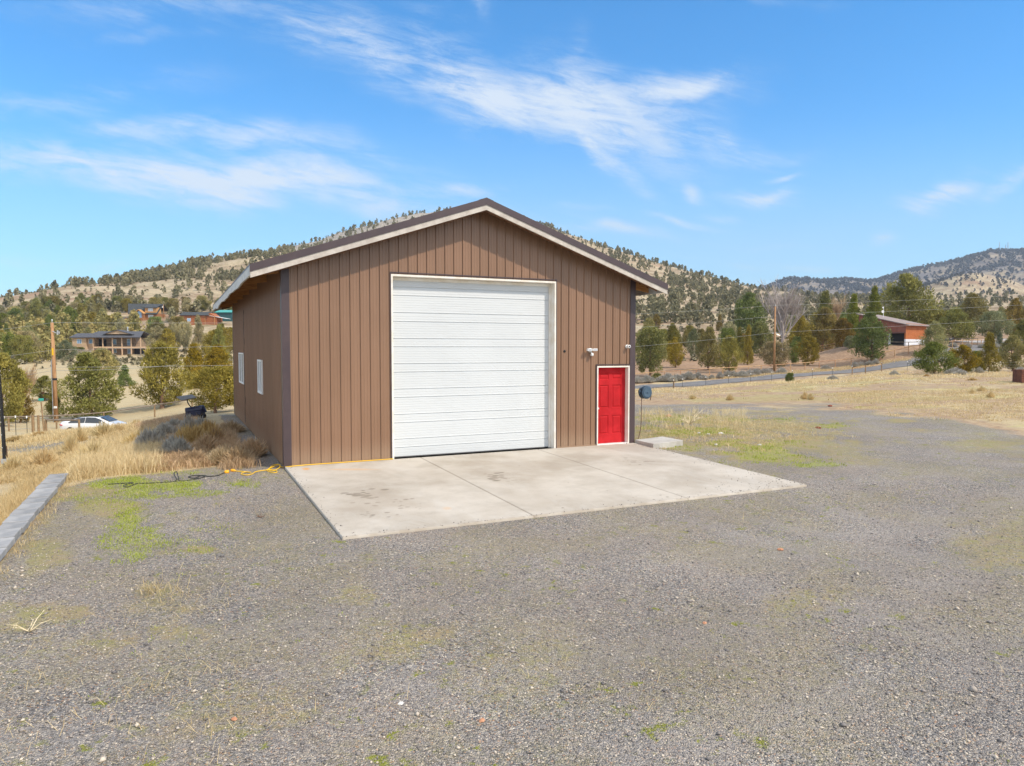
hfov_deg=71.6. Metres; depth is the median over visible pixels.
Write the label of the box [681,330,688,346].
juniper tree
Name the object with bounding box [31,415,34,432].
timber post
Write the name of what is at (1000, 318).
juniper tree
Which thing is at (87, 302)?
juniper tree
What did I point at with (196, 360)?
juniper tree
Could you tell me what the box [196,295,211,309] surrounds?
juniper tree
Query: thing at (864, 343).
juniper tree
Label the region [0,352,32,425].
juniper tree
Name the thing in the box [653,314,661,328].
juniper tree
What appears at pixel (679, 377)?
sagebrush
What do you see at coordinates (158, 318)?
juniper tree
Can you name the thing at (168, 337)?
juniper tree
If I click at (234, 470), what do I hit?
extension cord
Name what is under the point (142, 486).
green grass
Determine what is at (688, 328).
juniper tree
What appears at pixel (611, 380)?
entry door
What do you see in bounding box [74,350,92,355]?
stone wall
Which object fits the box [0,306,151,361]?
valley woodland
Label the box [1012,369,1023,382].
rusty crate
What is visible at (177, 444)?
sagebrush
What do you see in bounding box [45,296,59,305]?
juniper tree
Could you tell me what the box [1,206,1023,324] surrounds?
juniper woodland
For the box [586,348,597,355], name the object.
flood light
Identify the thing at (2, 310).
juniper tree
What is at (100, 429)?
straw tuft
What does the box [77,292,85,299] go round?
juniper tree
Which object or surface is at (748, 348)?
juniper tree
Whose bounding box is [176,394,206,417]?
tractor
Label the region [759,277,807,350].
bare tree
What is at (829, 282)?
ridge forest
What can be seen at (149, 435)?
sagebrush
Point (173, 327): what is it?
juniper tree
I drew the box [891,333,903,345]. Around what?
doorway
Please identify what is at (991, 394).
straw tuft
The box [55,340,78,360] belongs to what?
juniper tree
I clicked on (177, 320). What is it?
juniper tree
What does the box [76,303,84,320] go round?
juniper tree
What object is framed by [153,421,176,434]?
sagebrush
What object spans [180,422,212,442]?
rabbitbrush
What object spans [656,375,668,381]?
sagebrush
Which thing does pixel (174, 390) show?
juniper tree
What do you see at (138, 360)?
hillside scrub
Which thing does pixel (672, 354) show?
juniper tree
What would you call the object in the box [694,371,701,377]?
sagebrush
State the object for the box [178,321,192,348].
juniper tree
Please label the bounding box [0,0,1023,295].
sky
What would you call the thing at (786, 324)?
juniper tree
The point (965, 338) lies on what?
corral fence
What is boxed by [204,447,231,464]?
dead weed
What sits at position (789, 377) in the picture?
juniper bush
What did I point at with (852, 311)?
juniper tree
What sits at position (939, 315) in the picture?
juniper tree
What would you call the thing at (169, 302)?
juniper tree
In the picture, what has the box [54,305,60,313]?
juniper tree
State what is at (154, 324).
juniper tree
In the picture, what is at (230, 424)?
dead weed
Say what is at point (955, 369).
sagebrush
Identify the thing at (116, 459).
dry grass
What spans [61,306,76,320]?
juniper tree
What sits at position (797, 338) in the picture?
juniper tree
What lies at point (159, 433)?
sagebrush
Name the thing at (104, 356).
juniper tree
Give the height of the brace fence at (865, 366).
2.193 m
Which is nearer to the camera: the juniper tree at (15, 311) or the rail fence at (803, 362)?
the rail fence at (803, 362)
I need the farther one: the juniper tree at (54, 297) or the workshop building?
the juniper tree at (54, 297)
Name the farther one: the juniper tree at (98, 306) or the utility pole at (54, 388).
the juniper tree at (98, 306)
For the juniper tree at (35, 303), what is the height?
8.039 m
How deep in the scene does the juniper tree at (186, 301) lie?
317.88 m
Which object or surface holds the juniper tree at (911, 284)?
on the ground at (888, 452)
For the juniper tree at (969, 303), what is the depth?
175.74 m
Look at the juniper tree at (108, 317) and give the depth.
270.51 m
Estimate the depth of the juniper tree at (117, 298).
330.96 m
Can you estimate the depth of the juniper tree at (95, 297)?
337.53 m
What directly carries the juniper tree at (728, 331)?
on the ground at (888, 452)
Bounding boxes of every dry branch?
[5,610,54,631]
[679,408,704,423]
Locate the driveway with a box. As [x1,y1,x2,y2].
[955,339,1022,342]
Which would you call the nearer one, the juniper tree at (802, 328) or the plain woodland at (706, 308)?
the juniper tree at (802, 328)
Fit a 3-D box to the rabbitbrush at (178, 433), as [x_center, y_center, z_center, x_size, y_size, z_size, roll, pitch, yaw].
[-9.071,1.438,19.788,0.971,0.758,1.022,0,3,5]
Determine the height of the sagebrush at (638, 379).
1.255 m
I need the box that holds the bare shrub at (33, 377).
[19,364,37,396]
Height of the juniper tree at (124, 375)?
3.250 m
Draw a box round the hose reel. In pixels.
[638,385,651,438]
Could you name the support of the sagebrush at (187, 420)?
on the ground at (888, 452)
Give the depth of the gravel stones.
6.90 m
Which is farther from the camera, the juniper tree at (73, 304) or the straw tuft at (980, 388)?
the juniper tree at (73, 304)
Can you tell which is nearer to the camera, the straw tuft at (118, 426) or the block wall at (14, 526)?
the block wall at (14, 526)
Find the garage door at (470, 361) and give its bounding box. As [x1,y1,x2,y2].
[393,277,549,458]
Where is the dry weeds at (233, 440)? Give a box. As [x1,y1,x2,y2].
[131,412,263,472]
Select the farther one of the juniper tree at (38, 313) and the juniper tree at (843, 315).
the juniper tree at (38, 313)
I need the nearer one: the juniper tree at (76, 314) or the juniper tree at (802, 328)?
the juniper tree at (802, 328)
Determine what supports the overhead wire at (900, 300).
attached to the utility pole at (774, 345)
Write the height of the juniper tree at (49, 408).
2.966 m
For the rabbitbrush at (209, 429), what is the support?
on the ground at (888, 452)
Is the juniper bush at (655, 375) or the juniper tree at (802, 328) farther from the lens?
the juniper tree at (802, 328)
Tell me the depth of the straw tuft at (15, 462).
20.85 m
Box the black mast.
[0,373,7,464]
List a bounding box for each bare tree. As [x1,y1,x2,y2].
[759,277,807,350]
[828,291,848,319]
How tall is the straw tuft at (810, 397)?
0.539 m
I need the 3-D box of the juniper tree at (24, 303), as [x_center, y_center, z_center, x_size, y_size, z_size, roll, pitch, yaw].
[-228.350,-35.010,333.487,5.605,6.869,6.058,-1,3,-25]
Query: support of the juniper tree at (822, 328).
on the ground at (888, 452)
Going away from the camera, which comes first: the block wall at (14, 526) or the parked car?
the block wall at (14, 526)
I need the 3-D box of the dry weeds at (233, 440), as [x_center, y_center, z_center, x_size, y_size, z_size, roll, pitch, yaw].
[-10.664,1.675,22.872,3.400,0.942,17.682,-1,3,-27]
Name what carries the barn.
on the ground at (888, 452)
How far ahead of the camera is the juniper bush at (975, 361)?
91.70 m
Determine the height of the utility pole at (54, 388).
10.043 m
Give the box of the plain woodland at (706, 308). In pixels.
[597,241,1017,322]
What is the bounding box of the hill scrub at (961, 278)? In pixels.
[917,270,1023,294]
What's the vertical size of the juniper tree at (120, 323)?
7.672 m
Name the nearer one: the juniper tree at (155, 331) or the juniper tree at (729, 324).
the juniper tree at (729, 324)
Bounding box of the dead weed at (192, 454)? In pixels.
[176,449,207,463]
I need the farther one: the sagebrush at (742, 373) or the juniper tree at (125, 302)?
the juniper tree at (125, 302)
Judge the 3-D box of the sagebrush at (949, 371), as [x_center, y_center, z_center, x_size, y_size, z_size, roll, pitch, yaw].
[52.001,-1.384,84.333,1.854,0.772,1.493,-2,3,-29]
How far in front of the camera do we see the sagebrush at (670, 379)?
108.96 m
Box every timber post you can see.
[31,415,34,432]
[37,415,39,430]
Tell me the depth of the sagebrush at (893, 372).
87.58 m
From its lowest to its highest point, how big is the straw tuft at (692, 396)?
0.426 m
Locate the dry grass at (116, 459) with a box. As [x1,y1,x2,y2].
[0,351,1023,765]
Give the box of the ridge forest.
[757,247,1023,295]
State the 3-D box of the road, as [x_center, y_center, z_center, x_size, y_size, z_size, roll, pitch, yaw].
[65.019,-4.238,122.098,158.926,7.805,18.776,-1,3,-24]
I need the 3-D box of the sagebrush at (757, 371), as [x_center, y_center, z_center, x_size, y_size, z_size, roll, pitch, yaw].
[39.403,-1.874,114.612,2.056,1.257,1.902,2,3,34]
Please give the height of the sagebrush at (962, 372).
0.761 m
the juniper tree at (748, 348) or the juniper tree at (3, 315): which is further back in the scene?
the juniper tree at (3, 315)
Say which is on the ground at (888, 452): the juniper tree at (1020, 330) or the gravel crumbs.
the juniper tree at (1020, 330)
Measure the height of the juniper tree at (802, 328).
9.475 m
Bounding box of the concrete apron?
[285,443,806,539]
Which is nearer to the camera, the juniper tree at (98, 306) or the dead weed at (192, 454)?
the dead weed at (192, 454)
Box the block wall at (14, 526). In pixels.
[0,473,68,560]
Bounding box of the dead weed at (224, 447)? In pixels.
[208,443,233,456]
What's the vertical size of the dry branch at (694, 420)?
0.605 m
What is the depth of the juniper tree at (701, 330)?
172.86 m
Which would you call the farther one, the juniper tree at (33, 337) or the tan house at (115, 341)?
the tan house at (115, 341)
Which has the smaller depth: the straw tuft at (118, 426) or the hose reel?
the hose reel
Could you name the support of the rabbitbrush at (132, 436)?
on the ground at (888, 452)
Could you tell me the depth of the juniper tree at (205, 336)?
201.18 m
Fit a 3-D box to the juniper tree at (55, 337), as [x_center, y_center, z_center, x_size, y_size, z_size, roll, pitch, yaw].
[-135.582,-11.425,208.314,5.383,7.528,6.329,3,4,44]
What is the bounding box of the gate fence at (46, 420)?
[45,419,79,430]
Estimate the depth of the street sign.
57.14 m
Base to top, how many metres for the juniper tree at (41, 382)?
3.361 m
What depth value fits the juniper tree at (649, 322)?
159.03 m
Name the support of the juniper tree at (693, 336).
on the ground at (888, 452)
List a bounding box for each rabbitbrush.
[6,435,24,441]
[25,430,44,437]
[121,430,142,444]
[174,422,192,442]
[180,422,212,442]
[198,418,223,431]
[204,423,225,441]
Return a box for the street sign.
[38,398,43,430]
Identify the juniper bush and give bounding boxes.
[651,373,661,377]
[785,373,794,380]
[907,341,963,373]
[939,344,982,371]
[968,351,979,371]
[997,334,1023,370]
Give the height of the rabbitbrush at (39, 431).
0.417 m
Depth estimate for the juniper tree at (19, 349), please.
166.45 m
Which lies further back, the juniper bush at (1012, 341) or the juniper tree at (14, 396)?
the juniper bush at (1012, 341)
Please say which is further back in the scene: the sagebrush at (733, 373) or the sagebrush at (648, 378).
the sagebrush at (733, 373)
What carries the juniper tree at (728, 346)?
on the ground at (888, 452)
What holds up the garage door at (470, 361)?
in the workshop building
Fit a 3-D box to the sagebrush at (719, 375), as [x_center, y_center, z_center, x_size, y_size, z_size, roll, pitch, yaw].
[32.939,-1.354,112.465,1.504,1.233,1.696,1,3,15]
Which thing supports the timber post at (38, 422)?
on the ground at (888, 452)
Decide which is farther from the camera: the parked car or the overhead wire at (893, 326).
the overhead wire at (893, 326)
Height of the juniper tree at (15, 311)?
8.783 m
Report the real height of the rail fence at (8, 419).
3.064 m
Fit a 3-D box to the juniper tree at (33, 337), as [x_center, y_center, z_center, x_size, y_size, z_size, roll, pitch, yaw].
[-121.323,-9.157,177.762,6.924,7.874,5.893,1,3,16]
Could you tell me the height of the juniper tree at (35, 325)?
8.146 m
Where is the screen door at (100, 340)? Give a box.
[99,339,106,346]
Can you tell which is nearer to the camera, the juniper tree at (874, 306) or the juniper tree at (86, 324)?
the juniper tree at (874, 306)
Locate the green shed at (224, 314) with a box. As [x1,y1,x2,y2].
[216,310,231,320]
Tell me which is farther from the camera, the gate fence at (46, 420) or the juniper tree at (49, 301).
the juniper tree at (49, 301)
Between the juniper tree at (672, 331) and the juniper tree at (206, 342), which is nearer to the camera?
the juniper tree at (206, 342)
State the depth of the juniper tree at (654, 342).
118.89 m
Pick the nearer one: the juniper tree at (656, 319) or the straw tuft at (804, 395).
the straw tuft at (804, 395)
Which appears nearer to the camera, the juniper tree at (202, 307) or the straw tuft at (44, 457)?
the straw tuft at (44, 457)
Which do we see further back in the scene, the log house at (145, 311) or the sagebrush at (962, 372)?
the log house at (145, 311)
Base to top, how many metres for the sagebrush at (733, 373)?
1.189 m
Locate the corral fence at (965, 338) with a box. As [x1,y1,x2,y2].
[945,338,977,344]
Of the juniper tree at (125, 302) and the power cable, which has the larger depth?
the juniper tree at (125, 302)
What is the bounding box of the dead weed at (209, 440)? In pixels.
[192,431,222,450]
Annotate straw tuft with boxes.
[0,455,26,470]
[25,445,61,466]
[60,432,79,452]
[69,437,113,458]
[71,427,88,441]
[87,419,119,436]
[112,422,125,430]
[688,394,696,398]
[725,394,734,399]
[800,390,807,398]
[806,393,814,399]
[976,385,986,390]
[986,391,995,397]
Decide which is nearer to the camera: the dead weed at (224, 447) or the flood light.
the dead weed at (224, 447)
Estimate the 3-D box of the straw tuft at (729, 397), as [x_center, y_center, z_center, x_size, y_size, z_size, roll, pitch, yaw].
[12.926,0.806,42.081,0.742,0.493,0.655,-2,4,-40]
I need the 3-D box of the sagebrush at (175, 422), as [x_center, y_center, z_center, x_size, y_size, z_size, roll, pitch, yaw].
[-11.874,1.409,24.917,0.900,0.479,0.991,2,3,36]
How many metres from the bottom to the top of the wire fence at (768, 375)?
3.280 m
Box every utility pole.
[50,319,59,421]
[772,305,780,371]
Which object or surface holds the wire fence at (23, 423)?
on the ground at (888, 452)
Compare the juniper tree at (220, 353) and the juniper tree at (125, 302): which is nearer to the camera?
the juniper tree at (220, 353)
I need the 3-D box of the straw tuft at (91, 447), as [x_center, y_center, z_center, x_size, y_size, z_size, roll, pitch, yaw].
[-10.387,1.633,17.628,1.087,0.679,1.081,2,3,36]
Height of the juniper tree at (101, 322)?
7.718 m
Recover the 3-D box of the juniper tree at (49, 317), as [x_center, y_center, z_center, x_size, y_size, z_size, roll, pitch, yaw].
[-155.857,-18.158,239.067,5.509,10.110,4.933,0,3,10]
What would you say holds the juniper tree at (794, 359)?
on the ground at (888, 452)
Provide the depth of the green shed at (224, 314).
291.02 m
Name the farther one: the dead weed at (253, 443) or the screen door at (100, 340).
the screen door at (100, 340)
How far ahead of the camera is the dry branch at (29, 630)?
7.05 m
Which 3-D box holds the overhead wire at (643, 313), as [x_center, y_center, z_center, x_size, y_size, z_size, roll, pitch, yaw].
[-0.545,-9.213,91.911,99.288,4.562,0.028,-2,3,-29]
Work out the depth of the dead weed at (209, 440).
18.69 m
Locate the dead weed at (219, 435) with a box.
[206,424,230,440]
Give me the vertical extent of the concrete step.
0.205 m
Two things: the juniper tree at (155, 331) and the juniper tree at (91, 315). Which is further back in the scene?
the juniper tree at (91, 315)
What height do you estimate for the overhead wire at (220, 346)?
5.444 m
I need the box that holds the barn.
[856,313,928,345]
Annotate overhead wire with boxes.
[53,305,773,322]
[56,365,172,370]
[67,316,770,349]
[140,332,773,366]
[774,295,1018,305]
[788,305,1013,315]
[793,319,1012,331]
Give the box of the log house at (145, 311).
[125,304,167,320]
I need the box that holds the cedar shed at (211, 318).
[180,312,227,324]
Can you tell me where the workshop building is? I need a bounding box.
[213,198,667,467]
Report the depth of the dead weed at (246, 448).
17.31 m
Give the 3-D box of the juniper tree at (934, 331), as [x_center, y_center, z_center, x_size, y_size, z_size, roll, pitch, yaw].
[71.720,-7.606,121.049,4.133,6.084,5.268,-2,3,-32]
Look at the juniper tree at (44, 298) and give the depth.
334.00 m
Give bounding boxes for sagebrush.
[132,427,163,445]
[152,428,169,437]
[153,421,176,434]
[159,433,178,451]
[164,436,193,452]
[165,418,180,427]
[178,412,198,429]
[194,416,209,424]
[635,376,644,382]
[643,375,653,382]
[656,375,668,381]
[668,376,677,381]
[672,373,685,380]
[682,371,695,379]
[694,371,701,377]
[699,374,708,379]
[715,371,723,377]
[723,370,731,376]
[730,370,738,376]
[737,370,749,376]
[746,369,754,374]
[754,368,761,374]
[775,368,786,372]
[828,375,837,379]
[889,370,898,374]
[944,369,953,373]
[949,367,962,371]
[952,370,969,374]
[974,367,983,372]
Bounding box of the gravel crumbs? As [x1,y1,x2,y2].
[290,443,805,536]
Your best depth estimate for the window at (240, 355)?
24.96 m
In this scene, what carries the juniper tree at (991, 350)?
on the ground at (888, 452)
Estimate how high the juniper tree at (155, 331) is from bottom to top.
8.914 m
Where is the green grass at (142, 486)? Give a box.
[10,406,1023,763]
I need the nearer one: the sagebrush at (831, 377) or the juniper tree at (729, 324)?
the sagebrush at (831, 377)
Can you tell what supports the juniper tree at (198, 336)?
on the ground at (888, 452)
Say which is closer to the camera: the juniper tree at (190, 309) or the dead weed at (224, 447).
the dead weed at (224, 447)
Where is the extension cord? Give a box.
[230,458,393,474]
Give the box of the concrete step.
[635,436,682,448]
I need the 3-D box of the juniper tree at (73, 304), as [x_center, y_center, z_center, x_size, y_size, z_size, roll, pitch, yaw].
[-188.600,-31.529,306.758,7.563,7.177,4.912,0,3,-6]
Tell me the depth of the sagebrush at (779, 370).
115.15 m
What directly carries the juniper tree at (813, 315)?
on the ground at (888, 452)
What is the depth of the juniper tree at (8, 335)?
186.88 m
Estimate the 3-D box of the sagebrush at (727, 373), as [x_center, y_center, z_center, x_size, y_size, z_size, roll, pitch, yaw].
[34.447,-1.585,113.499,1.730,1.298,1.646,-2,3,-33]
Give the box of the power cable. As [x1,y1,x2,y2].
[109,470,228,487]
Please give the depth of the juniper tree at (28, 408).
66.34 m
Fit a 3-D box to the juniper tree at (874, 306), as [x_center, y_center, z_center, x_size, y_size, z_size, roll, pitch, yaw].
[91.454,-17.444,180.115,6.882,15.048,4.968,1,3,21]
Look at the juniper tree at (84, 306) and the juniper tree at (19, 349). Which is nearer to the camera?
the juniper tree at (19, 349)
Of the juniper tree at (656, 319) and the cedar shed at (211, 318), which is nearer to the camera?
the juniper tree at (656, 319)
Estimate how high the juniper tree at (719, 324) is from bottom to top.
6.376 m
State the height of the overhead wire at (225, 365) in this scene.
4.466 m
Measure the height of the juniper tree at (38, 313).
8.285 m
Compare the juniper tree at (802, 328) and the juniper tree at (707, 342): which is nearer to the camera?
the juniper tree at (707, 342)
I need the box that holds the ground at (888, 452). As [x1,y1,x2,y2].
[0,212,1023,765]
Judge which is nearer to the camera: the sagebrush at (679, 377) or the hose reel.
the hose reel
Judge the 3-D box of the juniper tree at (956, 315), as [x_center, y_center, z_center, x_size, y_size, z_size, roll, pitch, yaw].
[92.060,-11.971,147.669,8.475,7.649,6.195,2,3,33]
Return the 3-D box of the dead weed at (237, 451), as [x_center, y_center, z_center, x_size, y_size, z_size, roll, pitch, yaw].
[-6.347,1.622,16.318,1.026,0.533,1.073,0,3,4]
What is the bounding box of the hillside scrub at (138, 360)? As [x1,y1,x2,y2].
[0,265,883,368]
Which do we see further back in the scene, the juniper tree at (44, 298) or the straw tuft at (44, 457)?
the juniper tree at (44, 298)
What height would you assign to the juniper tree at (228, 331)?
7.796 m
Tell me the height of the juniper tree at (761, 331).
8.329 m
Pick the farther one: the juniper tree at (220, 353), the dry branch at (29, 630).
the juniper tree at (220, 353)
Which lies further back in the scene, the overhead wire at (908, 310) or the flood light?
the overhead wire at (908, 310)
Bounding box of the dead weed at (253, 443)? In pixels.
[239,434,269,454]
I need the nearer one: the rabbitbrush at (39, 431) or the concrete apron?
the concrete apron
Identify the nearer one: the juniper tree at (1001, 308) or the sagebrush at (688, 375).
the sagebrush at (688, 375)
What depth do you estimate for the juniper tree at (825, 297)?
188.51 m
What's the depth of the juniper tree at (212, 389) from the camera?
59.20 m
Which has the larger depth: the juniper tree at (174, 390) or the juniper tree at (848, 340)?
the juniper tree at (848, 340)
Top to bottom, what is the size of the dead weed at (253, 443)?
0.595 m
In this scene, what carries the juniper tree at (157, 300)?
on the ground at (888, 452)
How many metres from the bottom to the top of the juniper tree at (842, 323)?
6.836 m
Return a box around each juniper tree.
[0,305,6,313]
[0,313,7,328]
[0,331,14,355]
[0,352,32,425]
[6,374,36,422]
[7,308,23,316]
[8,335,36,362]
[11,331,44,356]
[14,317,26,326]
[17,322,49,331]
[19,301,30,311]
[21,323,42,349]
[26,307,42,318]
[27,298,44,310]
[30,375,65,400]
[39,296,53,306]
[39,331,59,343]
[40,392,63,418]
[42,310,48,318]
[43,314,58,333]
[44,299,52,310]
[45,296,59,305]
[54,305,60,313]
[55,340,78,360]
[57,351,125,418]
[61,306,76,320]
[69,302,83,308]
[69,317,77,338]
[72,310,79,321]
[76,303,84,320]
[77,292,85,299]
[77,303,86,309]
[80,321,89,332]
[84,298,95,311]
[84,327,91,332]
[85,312,95,321]
[91,347,120,375]
[92,303,107,313]
[93,294,104,303]
[96,317,108,329]
[105,315,112,325]
[110,296,122,306]
[115,317,128,329]
[117,364,136,385]
[119,298,131,312]
[128,341,194,408]
[142,325,163,351]
[144,320,166,338]
[146,316,163,333]
[148,297,162,303]
[156,328,179,348]
[165,298,180,313]
[168,316,185,340]
[170,322,180,349]
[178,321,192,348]
[181,297,191,311]
[182,343,208,387]
[183,366,233,412]
[188,304,195,311]
[191,314,204,350]
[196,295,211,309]
[197,329,232,358]
[200,300,208,309]
[201,330,213,345]
[204,344,232,384]
[210,323,230,362]
[223,327,232,351]
[635,326,667,376]
[636,317,657,359]
[650,329,667,339]
[651,337,667,360]
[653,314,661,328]
[663,322,680,354]
[665,337,686,367]
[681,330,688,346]
[684,325,694,334]
[684,328,700,356]
[695,326,722,369]
[696,328,703,347]
[715,314,722,330]
[715,321,745,344]
[715,335,744,371]
[719,328,737,354]
[734,291,769,338]
[735,327,743,357]
[739,324,754,364]
[743,321,776,353]
[756,341,791,366]
[777,317,790,332]
[784,314,815,352]
[789,342,799,362]
[790,336,802,348]
[792,335,820,364]
[808,312,817,322]
[809,306,844,351]
[814,289,834,337]
[830,317,857,346]
[836,312,847,320]
[841,293,860,339]
[842,335,855,347]
[847,311,893,361]
[857,272,946,323]
[865,284,885,315]
[916,321,950,354]
[918,308,947,329]
[938,307,976,342]
[958,292,991,336]
[973,310,1015,342]
[974,331,1008,371]
[996,306,1005,313]
[996,332,1004,347]
[1002,297,1023,335]
[1009,319,1023,345]
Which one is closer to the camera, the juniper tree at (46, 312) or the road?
the road
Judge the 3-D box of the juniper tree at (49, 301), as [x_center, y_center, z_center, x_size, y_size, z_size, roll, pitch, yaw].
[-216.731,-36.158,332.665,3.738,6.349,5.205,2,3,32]
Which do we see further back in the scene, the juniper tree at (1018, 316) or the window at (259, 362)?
the juniper tree at (1018, 316)
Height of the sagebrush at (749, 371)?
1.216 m
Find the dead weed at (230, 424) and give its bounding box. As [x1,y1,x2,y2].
[219,419,246,431]
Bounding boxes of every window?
[238,353,243,384]
[257,359,262,394]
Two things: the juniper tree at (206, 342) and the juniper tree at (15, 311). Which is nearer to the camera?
the juniper tree at (206, 342)
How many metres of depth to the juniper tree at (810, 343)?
128.17 m
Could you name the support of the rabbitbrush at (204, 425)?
on the ground at (888, 452)
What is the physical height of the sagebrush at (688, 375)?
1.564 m
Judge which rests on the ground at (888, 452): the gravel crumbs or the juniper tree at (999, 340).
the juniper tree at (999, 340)
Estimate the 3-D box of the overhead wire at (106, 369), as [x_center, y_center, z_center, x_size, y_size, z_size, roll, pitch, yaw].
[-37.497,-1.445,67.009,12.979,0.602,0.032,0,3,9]
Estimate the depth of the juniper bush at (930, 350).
87.57 m
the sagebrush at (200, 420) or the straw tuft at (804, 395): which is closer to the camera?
the sagebrush at (200, 420)
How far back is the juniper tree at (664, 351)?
151.30 m
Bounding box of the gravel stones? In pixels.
[0,477,1023,765]
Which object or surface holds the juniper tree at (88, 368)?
on the ground at (888, 452)
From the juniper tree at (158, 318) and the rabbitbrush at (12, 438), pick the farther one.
the juniper tree at (158, 318)
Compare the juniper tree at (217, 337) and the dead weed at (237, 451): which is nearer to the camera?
the dead weed at (237, 451)
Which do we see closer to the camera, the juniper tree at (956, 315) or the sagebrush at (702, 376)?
the sagebrush at (702, 376)
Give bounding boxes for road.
[635,345,1003,388]
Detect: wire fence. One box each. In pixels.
[4,415,26,433]
[682,366,852,386]
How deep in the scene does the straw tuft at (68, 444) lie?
23.40 m
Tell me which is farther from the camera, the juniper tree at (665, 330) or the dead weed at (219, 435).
the juniper tree at (665, 330)
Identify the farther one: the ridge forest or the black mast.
the ridge forest
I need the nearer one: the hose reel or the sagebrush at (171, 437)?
the sagebrush at (171, 437)
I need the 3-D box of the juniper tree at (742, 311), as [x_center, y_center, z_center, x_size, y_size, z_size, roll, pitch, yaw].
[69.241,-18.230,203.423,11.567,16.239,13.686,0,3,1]
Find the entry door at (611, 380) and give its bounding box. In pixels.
[598,367,624,443]
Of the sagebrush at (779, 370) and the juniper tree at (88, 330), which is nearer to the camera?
the sagebrush at (779, 370)
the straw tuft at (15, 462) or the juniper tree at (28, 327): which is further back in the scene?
the juniper tree at (28, 327)
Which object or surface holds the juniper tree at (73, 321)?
on the ground at (888, 452)
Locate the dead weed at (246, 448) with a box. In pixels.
[232,445,264,456]
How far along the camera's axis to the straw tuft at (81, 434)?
26.93 m
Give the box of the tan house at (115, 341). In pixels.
[69,327,155,354]
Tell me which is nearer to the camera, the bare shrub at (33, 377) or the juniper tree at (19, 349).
the bare shrub at (33, 377)
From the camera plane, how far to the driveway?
151.33 m
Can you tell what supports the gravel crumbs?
on the concrete apron
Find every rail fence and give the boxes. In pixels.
[5,398,231,430]
[635,340,1022,375]
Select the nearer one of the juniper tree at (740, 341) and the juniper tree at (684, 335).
the juniper tree at (740, 341)
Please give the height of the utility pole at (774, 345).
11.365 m
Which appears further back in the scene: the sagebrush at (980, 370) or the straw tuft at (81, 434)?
the sagebrush at (980, 370)
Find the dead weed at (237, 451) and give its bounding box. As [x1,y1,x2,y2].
[217,443,258,464]
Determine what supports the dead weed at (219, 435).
on the ground at (888, 452)
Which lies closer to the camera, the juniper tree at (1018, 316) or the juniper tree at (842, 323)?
the juniper tree at (842, 323)
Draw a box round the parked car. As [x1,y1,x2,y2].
[59,415,126,429]
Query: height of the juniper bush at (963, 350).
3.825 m
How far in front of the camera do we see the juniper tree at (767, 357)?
124.91 m
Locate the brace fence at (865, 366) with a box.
[852,363,881,374]
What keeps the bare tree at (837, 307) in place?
on the ground at (888, 452)
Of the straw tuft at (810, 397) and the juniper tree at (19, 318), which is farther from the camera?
the juniper tree at (19, 318)

